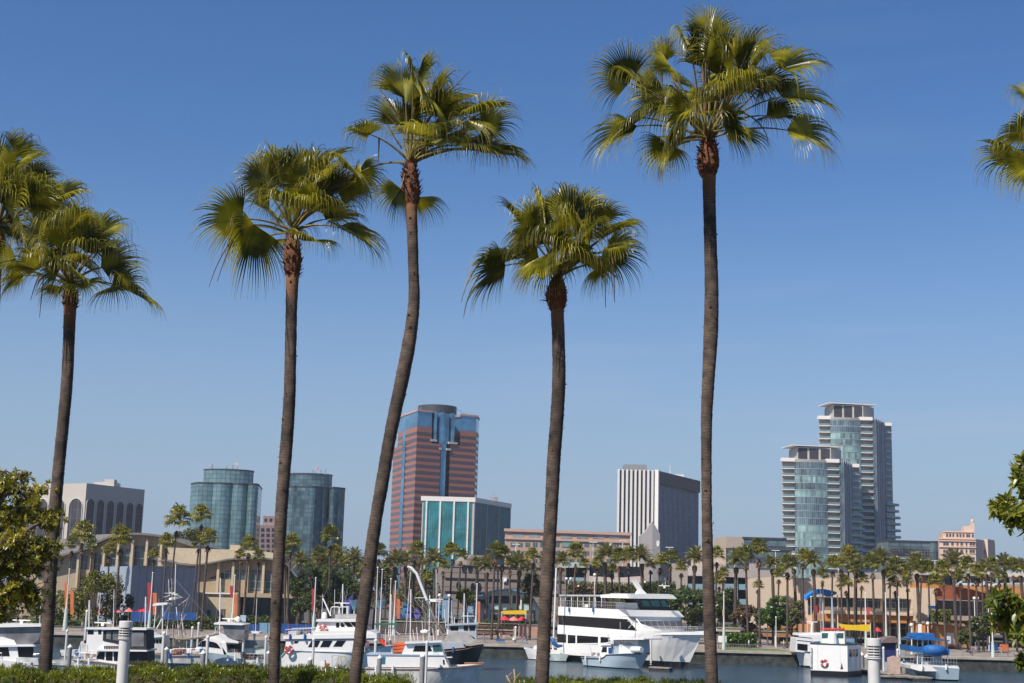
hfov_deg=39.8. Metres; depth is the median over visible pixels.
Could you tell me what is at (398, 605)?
banner mast
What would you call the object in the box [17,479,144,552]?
office block
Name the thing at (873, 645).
bollard light
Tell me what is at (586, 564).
fan palm
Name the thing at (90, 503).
arched window
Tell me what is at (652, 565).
fan palm
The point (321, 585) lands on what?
tree
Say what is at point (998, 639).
ground
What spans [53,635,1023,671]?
quay wall
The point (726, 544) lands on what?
building
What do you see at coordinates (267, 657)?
piling
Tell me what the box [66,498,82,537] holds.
arched window
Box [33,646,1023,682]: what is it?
water
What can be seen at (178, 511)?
fan palm
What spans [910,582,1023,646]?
rust hall
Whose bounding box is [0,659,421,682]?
shrubs
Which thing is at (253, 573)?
window
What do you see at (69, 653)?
piling
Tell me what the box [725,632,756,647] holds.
hedge
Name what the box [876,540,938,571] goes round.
glass office
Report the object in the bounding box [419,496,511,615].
turquoise block
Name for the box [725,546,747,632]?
date palm
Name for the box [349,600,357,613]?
tulip marker
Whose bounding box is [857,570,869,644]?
fan palm
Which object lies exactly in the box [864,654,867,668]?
piling
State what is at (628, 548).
fan palm
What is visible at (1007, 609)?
ficus tree
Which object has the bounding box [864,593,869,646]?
banner mast
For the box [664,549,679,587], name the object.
fan palm
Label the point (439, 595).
globe lamp
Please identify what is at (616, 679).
shrubs
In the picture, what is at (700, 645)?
promenade
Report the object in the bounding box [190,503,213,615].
fan palm
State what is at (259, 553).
fan palm
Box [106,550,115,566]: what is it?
tall window
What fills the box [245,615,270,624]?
hedge
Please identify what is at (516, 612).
awning
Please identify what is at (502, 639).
railing
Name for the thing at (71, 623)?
hedge
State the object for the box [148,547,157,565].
tall window
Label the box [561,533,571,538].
wide window
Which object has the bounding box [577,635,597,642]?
lower window
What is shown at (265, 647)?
piling
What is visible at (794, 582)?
date palm
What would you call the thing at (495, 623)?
planter wall
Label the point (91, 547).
fan palm
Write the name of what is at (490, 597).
window
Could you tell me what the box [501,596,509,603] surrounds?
window
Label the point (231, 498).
glass tower
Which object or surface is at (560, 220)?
fan palm
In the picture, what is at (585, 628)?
dinner yacht
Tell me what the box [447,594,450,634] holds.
globe lamp
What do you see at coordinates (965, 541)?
pink hotel
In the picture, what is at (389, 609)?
flagpole
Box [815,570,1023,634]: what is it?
raised car deck
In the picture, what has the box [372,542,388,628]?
fan palm
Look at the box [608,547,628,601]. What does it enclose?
fan palm
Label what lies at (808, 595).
sail tent
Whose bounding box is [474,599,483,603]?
window
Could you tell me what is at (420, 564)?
date palm
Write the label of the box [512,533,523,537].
wide window
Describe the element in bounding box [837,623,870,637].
awning
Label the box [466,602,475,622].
kiosk
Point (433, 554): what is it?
date palm
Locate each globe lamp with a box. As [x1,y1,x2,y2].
[437,594,440,635]
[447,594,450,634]
[593,573,595,600]
[766,625,768,645]
[973,597,976,649]
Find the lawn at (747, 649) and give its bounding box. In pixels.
[718,648,789,651]
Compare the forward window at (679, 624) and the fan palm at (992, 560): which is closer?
the forward window at (679, 624)
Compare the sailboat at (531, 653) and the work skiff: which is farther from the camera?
the sailboat at (531, 653)
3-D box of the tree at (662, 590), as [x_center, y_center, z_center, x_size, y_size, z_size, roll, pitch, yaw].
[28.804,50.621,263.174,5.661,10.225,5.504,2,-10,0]
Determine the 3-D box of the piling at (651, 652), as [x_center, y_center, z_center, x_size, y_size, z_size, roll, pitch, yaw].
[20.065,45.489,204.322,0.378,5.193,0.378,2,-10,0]
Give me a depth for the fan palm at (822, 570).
280.03 m
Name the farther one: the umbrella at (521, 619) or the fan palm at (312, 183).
the umbrella at (521, 619)
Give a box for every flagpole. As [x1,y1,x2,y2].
[375,567,378,629]
[379,569,382,630]
[388,578,391,637]
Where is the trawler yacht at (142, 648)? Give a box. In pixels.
[72,593,156,671]
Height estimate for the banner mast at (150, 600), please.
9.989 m
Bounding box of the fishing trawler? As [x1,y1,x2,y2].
[153,564,220,667]
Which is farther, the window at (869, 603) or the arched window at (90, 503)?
the arched window at (90, 503)
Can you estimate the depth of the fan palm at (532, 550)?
253.36 m
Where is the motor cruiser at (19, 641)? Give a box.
[0,606,40,668]
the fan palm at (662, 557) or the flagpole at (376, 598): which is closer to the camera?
the flagpole at (376, 598)
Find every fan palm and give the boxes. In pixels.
[0,128,99,295]
[0,196,166,674]
[64,536,81,610]
[70,519,96,620]
[83,538,99,607]
[101,542,117,624]
[108,522,134,626]
[147,547,159,617]
[158,531,175,628]
[163,502,192,611]
[185,140,392,682]
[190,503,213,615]
[190,533,206,612]
[197,526,218,630]
[234,548,245,621]
[239,534,258,622]
[252,548,265,617]
[284,531,302,633]
[284,547,291,623]
[311,545,326,601]
[319,522,342,617]
[325,543,343,617]
[337,556,349,613]
[340,47,537,682]
[349,567,360,576]
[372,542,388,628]
[380,555,392,617]
[406,540,425,620]
[423,570,433,618]
[436,559,450,606]
[443,541,460,623]
[455,548,467,622]
[461,180,651,682]
[469,555,479,597]
[485,540,504,639]
[494,544,513,638]
[504,556,516,635]
[523,546,541,639]
[566,541,586,606]
[576,1,843,682]
[579,558,590,603]
[589,557,604,600]
[607,562,617,607]
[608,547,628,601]
[620,545,635,593]
[644,559,656,593]
[652,551,670,592]
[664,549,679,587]
[674,559,688,622]
[713,545,724,595]
[714,570,725,634]
[718,565,730,634]
[735,543,755,632]
[747,537,767,646]
[753,579,764,640]
[771,566,786,603]
[778,552,798,647]
[794,548,812,631]
[815,565,828,630]
[822,553,841,630]
[833,555,849,630]
[835,574,854,637]
[837,543,858,631]
[847,558,865,642]
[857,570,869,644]
[862,553,881,637]
[882,565,896,635]
[886,556,907,647]
[886,576,901,604]
[898,563,914,644]
[901,575,914,644]
[911,557,928,623]
[923,558,935,632]
[926,573,943,644]
[931,559,953,647]
[953,567,965,649]
[958,555,975,653]
[967,562,985,651]
[968,82,1023,208]
[977,562,987,641]
[982,556,998,651]
[992,568,1006,642]
[1001,556,1021,651]
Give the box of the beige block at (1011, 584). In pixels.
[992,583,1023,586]
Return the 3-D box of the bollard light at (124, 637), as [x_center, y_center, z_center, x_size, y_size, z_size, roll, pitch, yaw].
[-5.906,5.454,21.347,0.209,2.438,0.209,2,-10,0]
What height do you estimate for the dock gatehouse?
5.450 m
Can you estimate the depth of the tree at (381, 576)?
295.82 m
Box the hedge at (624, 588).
[567,580,640,607]
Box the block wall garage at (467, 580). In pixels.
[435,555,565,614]
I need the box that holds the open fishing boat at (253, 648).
[242,602,269,667]
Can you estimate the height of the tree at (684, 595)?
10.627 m
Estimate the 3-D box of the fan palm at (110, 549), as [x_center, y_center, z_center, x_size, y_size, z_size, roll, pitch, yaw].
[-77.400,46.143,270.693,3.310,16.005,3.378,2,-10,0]
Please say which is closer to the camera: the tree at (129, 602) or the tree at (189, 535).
the tree at (129, 602)
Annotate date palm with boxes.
[291,549,313,623]
[305,556,318,623]
[310,548,333,618]
[344,546,363,598]
[385,547,407,617]
[397,550,414,602]
[416,556,431,620]
[421,546,447,634]
[476,553,497,634]
[508,550,531,635]
[517,559,536,592]
[555,550,571,636]
[593,541,618,607]
[628,544,654,589]
[684,545,701,630]
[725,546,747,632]
[762,554,781,641]
[788,554,801,631]
[801,548,823,631]
[846,552,865,642]
[870,545,893,636]
[903,550,929,623]
[939,548,966,649]
[977,558,993,647]
[992,551,1017,649]
[1010,557,1023,598]
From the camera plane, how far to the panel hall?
277.41 m
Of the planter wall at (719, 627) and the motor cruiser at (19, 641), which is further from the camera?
the planter wall at (719, 627)
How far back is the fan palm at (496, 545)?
250.49 m
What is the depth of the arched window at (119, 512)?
512.08 m
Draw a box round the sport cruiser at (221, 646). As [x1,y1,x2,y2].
[195,608,249,667]
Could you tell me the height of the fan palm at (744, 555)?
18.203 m
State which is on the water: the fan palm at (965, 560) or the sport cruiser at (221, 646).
the sport cruiser at (221, 646)
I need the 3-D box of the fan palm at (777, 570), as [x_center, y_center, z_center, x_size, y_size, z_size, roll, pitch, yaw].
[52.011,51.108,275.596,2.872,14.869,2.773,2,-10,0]
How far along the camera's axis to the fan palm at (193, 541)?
276.19 m
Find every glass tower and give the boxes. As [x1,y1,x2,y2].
[188,462,261,550]
[285,467,345,607]
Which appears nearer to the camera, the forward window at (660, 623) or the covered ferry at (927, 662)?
the covered ferry at (927, 662)
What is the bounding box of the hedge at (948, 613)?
[930,609,951,622]
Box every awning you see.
[501,610,526,637]
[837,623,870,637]
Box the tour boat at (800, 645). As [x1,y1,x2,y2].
[790,621,820,667]
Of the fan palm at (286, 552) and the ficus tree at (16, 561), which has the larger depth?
the fan palm at (286, 552)
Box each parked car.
[956,581,974,585]
[979,581,995,586]
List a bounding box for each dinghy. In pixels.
[52,660,73,666]
[60,649,77,656]
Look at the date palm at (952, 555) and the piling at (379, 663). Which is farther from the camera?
the date palm at (952, 555)
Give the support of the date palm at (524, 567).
on the promenade
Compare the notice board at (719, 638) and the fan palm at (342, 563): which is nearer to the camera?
the notice board at (719, 638)
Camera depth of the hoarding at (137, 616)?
247.09 m
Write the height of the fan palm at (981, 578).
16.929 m
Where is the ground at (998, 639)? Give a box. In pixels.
[1,580,1020,646]
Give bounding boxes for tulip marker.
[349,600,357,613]
[375,600,385,622]
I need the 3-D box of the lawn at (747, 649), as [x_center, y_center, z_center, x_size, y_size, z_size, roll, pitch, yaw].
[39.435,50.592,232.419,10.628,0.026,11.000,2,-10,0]
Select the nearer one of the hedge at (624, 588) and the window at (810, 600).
the window at (810, 600)
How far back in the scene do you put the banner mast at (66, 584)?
235.57 m
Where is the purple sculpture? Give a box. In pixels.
[341,593,353,613]
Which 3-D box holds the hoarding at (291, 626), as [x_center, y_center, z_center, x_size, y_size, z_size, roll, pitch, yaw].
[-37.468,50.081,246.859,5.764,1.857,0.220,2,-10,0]
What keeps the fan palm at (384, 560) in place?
on the ground at (998, 639)
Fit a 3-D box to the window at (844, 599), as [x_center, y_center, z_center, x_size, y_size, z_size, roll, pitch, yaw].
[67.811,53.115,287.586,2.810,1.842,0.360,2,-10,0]
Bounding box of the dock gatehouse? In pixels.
[879,636,900,673]
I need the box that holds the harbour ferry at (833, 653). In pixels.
[810,597,861,676]
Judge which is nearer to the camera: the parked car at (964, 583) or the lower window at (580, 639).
the lower window at (580, 639)
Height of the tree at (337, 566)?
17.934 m
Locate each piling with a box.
[64,629,68,659]
[66,644,72,667]
[84,610,88,639]
[161,631,165,662]
[164,647,168,665]
[190,626,193,646]
[196,622,199,646]
[200,650,205,668]
[205,636,209,663]
[263,635,267,665]
[266,651,268,667]
[312,638,314,664]
[374,639,377,651]
[377,655,381,675]
[419,653,425,682]
[424,641,428,682]
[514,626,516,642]
[650,640,652,666]
[861,652,863,667]
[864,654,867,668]
[882,647,884,670]
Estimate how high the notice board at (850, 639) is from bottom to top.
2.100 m
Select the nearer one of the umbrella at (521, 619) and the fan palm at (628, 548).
the umbrella at (521, 619)
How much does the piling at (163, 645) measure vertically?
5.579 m
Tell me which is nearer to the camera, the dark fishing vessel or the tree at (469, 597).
the dark fishing vessel
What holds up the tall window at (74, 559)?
in the wave hall
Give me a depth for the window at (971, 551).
515.59 m
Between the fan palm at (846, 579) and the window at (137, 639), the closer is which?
the window at (137, 639)
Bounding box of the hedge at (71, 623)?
[31,618,106,627]
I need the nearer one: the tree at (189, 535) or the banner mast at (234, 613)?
the banner mast at (234, 613)
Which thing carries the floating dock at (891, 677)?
on the water
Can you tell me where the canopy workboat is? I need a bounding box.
[374,623,399,651]
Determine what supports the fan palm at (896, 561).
on the promenade
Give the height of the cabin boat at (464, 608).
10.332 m
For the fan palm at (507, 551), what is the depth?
252.25 m
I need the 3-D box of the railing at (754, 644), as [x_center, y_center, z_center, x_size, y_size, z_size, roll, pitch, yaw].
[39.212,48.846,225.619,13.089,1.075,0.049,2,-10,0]
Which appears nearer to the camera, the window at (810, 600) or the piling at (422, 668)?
the piling at (422, 668)
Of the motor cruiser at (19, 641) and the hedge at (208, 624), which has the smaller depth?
the motor cruiser at (19, 641)
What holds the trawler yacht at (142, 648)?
on the water
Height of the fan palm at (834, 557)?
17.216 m
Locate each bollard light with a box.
[116,621,132,682]
[866,638,880,682]
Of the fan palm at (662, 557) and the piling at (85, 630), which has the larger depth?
the fan palm at (662, 557)
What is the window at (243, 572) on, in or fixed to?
in the wave hall
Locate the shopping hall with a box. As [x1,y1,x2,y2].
[748,577,935,636]
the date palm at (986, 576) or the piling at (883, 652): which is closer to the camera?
the piling at (883, 652)
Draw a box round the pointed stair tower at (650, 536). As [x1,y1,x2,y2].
[639,522,659,581]
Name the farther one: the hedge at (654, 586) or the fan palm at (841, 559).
the hedge at (654, 586)
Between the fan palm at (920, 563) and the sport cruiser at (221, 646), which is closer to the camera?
the sport cruiser at (221, 646)
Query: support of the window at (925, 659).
in the covered ferry at (927, 662)
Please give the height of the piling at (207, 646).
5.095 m
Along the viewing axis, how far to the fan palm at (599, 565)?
278.05 m
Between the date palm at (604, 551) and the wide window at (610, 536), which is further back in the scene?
the wide window at (610, 536)
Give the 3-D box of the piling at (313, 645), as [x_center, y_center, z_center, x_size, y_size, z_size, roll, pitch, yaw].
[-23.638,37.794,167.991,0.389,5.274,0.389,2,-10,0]
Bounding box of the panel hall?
[97,565,198,623]
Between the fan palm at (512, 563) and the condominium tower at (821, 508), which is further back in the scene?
the condominium tower at (821, 508)
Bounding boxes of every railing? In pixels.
[58,626,87,632]
[474,637,533,643]
[717,643,793,651]
[952,650,1017,657]
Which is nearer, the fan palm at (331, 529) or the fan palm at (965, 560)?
the fan palm at (965, 560)
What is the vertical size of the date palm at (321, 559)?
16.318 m
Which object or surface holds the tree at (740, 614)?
on the promenade
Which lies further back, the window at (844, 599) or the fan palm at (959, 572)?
the window at (844, 599)
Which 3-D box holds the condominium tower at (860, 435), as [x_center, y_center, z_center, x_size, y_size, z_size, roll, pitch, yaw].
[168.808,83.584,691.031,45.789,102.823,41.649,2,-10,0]
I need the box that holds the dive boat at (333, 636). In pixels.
[281,593,392,671]
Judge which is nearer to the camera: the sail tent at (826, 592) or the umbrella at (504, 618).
the umbrella at (504, 618)
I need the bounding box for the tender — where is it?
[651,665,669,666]
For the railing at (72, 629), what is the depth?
225.65 m
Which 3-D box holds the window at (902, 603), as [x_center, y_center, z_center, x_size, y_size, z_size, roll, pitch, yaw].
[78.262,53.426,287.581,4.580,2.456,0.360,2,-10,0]
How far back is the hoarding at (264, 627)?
246.88 m
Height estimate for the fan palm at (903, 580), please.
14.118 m
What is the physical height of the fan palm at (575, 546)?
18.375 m
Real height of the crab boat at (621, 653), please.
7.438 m
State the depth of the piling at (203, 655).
165.97 m
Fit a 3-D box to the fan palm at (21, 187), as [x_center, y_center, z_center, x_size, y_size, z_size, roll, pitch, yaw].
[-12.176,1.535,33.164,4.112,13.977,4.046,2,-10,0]
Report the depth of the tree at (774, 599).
271.96 m
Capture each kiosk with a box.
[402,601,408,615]
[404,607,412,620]
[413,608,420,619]
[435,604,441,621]
[442,594,453,633]
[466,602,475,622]
[480,605,490,634]
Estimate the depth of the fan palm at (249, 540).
252.54 m
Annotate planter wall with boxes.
[380,617,446,633]
[474,619,517,629]
[477,625,513,634]
[518,620,537,636]
[716,624,739,631]
[742,627,797,636]
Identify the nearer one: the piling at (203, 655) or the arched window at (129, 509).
the piling at (203, 655)
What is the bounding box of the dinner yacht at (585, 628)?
[557,579,716,668]
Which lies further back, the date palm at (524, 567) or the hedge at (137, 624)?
the date palm at (524, 567)
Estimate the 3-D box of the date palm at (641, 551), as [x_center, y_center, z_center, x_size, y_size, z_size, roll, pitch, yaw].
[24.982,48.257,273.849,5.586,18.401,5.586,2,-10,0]
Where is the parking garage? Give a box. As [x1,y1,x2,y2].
[555,562,791,622]
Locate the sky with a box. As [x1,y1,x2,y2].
[0,0,1023,589]
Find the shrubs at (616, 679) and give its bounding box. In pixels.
[505,673,726,682]
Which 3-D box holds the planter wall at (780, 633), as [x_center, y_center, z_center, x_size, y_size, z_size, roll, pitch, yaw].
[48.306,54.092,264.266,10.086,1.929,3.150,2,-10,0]
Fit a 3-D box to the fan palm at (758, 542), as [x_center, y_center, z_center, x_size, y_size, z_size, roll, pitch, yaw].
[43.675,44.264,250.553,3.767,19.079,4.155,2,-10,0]
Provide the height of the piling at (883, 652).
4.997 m
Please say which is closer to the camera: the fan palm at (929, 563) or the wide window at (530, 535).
the fan palm at (929, 563)
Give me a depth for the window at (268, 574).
300.45 m
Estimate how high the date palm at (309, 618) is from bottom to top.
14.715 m
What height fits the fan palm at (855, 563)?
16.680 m
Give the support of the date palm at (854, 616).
on the promenade
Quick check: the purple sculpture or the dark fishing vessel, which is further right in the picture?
the dark fishing vessel
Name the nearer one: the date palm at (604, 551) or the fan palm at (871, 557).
the fan palm at (871, 557)
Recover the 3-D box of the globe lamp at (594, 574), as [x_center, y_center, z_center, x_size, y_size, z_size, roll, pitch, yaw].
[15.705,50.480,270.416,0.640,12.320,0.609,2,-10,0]
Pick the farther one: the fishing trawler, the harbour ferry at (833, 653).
the harbour ferry at (833, 653)
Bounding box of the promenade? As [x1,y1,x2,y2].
[6,620,1023,657]
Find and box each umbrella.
[135,608,146,626]
[501,616,508,638]
[509,616,517,638]
[518,617,527,638]
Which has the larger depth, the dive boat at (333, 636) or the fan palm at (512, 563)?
the fan palm at (512, 563)
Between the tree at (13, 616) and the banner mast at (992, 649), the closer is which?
the banner mast at (992, 649)
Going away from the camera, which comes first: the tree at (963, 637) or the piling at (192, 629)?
the piling at (192, 629)
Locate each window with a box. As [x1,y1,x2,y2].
[33,498,48,537]
[59,499,65,539]
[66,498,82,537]
[71,555,76,569]
[81,555,87,569]
[85,498,94,534]
[93,553,101,571]
[94,499,104,534]
[104,500,114,533]
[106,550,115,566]
[106,632,110,639]
[113,632,119,640]
[114,501,124,533]
[120,548,129,565]
[124,502,133,532]
[131,632,143,645]
[133,503,142,532]
[134,546,144,565]
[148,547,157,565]
[221,570,231,578]
[236,570,245,578]
[250,570,261,590]
[261,518,273,552]
[265,571,271,591]
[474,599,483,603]
[489,596,498,603]
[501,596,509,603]
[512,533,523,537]
[528,533,539,537]
[557,634,565,642]
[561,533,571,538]
[568,635,575,642]
[577,534,587,538]
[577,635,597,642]
[593,534,603,538]
[600,637,609,643]
[609,535,619,538]
[651,621,657,627]
[657,621,664,627]
[663,621,670,628]
[670,621,676,628]
[676,621,682,628]
[808,598,813,614]
[825,598,836,606]
[839,598,852,607]
[857,599,879,608]
[886,598,906,610]
[924,656,931,660]
[969,549,974,553]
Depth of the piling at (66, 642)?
179.73 m
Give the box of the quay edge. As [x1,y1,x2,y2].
[54,632,1014,660]
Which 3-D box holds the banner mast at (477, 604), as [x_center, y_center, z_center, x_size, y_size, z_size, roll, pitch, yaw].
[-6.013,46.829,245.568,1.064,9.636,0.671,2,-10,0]
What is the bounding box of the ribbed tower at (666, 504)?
[617,464,699,566]
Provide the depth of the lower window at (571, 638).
218.21 m
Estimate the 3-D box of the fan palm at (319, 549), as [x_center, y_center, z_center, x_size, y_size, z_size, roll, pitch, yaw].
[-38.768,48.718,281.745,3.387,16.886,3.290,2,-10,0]
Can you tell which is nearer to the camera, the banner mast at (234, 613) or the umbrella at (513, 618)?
the banner mast at (234, 613)
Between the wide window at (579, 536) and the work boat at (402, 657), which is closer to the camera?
the work boat at (402, 657)
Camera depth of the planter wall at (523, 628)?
254.88 m
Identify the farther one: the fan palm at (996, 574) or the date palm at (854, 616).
the date palm at (854, 616)
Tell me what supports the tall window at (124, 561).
in the wave hall
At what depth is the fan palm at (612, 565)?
279.89 m
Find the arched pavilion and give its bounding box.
[462,589,538,629]
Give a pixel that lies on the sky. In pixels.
(891, 279)
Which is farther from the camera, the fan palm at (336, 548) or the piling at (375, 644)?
the fan palm at (336, 548)
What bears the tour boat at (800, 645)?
on the water
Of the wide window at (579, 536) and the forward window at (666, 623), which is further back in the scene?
the wide window at (579, 536)
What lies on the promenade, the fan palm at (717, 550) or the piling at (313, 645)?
the fan palm at (717, 550)
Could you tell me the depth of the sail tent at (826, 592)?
272.23 m
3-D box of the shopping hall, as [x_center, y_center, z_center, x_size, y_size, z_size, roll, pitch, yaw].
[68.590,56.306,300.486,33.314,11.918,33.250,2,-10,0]
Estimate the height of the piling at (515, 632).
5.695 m
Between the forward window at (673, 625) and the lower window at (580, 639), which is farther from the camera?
the lower window at (580, 639)
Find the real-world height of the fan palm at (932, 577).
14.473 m
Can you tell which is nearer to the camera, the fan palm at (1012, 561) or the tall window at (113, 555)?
the fan palm at (1012, 561)
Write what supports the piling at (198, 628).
in the water
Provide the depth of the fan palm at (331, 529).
258.65 m
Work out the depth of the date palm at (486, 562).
275.88 m
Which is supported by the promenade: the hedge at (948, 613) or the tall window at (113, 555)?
the hedge at (948, 613)
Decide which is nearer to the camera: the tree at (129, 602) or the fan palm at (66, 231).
the fan palm at (66, 231)
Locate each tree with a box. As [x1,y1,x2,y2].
[0,467,69,623]
[1,599,41,622]
[35,588,73,620]
[68,569,124,621]
[110,594,134,626]
[171,528,202,540]
[287,562,346,629]
[289,577,309,623]
[309,546,350,617]
[324,568,359,613]
[345,560,362,595]
[370,562,399,618]
[396,565,441,619]
[455,588,475,622]
[520,569,539,611]
[655,586,672,593]
[667,585,703,630]
[715,587,740,623]
[728,604,757,632]
[754,604,791,645]
[765,595,785,643]
[778,599,801,636]
[957,629,978,651]
[965,610,996,651]
[982,449,1023,672]
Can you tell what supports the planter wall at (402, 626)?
on the promenade
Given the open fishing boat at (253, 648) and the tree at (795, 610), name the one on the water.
the open fishing boat at (253, 648)
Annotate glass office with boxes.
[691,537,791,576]
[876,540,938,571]
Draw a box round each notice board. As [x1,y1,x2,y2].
[718,635,726,647]
[846,637,854,642]
[989,643,998,655]
[999,643,1008,654]
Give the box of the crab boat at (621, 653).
[581,620,661,669]
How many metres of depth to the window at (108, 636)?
152.30 m
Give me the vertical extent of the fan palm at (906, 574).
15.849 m
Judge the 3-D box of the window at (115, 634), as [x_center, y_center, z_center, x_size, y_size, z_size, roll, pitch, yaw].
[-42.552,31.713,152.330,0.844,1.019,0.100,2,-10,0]
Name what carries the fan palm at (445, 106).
on the bank
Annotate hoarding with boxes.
[131,611,148,621]
[163,612,196,619]
[248,624,258,630]
[258,623,269,632]
[281,624,311,633]
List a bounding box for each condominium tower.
[780,445,865,577]
[817,402,900,572]
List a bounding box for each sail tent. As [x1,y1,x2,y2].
[804,589,819,631]
[819,589,837,630]
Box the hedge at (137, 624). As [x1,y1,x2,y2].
[133,617,163,628]
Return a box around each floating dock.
[649,666,672,671]
[861,668,932,681]
[880,675,918,680]
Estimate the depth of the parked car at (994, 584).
338.37 m
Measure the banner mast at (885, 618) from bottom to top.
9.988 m
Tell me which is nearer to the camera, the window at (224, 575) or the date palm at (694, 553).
the date palm at (694, 553)
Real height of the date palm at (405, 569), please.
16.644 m
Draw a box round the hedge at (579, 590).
[567,583,595,606]
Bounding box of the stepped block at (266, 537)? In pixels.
[259,516,274,552]
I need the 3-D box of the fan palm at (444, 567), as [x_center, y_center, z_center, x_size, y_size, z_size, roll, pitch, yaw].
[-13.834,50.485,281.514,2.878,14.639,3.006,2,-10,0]
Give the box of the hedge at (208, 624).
[164,615,217,630]
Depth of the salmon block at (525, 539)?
428.88 m
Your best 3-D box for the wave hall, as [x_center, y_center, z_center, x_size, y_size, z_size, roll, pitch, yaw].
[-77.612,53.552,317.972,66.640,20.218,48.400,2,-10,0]
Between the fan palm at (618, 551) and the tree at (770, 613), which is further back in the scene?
the fan palm at (618, 551)
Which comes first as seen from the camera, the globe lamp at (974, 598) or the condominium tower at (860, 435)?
the globe lamp at (974, 598)
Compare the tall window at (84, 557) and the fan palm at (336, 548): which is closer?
the fan palm at (336, 548)
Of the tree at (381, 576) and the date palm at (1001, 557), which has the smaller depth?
the date palm at (1001, 557)
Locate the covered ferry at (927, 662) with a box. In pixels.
[897,624,958,680]
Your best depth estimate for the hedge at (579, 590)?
293.83 m
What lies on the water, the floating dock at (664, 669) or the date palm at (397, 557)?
the floating dock at (664, 669)
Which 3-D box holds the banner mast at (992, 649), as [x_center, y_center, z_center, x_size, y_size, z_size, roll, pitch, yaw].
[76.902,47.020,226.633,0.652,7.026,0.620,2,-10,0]
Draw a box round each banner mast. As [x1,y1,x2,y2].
[62,568,73,630]
[147,572,156,627]
[230,575,237,621]
[311,577,316,632]
[392,581,399,635]
[474,583,479,639]
[722,592,725,649]
[814,590,821,632]
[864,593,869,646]
[885,593,886,635]
[898,597,901,654]
[991,613,994,656]
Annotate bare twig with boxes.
[506,669,520,682]
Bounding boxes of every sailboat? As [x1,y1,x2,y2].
[524,641,536,659]
[550,568,567,661]
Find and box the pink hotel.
[938,519,995,571]
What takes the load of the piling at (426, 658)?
in the water
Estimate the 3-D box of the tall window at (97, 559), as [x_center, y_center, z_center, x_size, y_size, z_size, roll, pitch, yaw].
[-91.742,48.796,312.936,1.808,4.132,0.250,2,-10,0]
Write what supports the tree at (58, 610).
on the promenade
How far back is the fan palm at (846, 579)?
267.79 m
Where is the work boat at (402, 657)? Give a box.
[365,612,483,682]
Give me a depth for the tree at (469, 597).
273.07 m
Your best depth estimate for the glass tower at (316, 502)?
599.92 m
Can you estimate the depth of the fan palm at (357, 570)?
286.02 m
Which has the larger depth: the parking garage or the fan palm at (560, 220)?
the parking garage
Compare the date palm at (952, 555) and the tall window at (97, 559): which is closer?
the date palm at (952, 555)
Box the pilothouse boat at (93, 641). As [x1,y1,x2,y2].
[73,627,103,658]
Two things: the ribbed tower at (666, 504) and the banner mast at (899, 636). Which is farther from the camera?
the ribbed tower at (666, 504)
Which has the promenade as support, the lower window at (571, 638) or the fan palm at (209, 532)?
the fan palm at (209, 532)
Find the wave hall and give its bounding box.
[12,533,314,623]
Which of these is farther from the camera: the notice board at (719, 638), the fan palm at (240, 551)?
the fan palm at (240, 551)
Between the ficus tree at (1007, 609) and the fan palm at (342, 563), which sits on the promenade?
the fan palm at (342, 563)
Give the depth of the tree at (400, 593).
304.08 m
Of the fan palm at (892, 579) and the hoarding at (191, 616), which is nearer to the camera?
the hoarding at (191, 616)
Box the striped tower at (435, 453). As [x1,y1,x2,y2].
[387,404,479,607]
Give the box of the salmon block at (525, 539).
[504,528,631,621]
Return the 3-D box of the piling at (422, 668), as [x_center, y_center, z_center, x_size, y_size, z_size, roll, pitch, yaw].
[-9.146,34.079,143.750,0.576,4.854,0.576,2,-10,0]
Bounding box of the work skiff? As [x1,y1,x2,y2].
[320,655,349,672]
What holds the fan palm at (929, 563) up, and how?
on the promenade
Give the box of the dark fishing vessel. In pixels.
[403,566,483,664]
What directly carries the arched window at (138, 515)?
in the office block at (106, 506)
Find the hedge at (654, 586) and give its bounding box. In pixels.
[644,581,675,593]
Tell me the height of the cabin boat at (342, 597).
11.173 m
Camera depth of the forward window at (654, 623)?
211.16 m

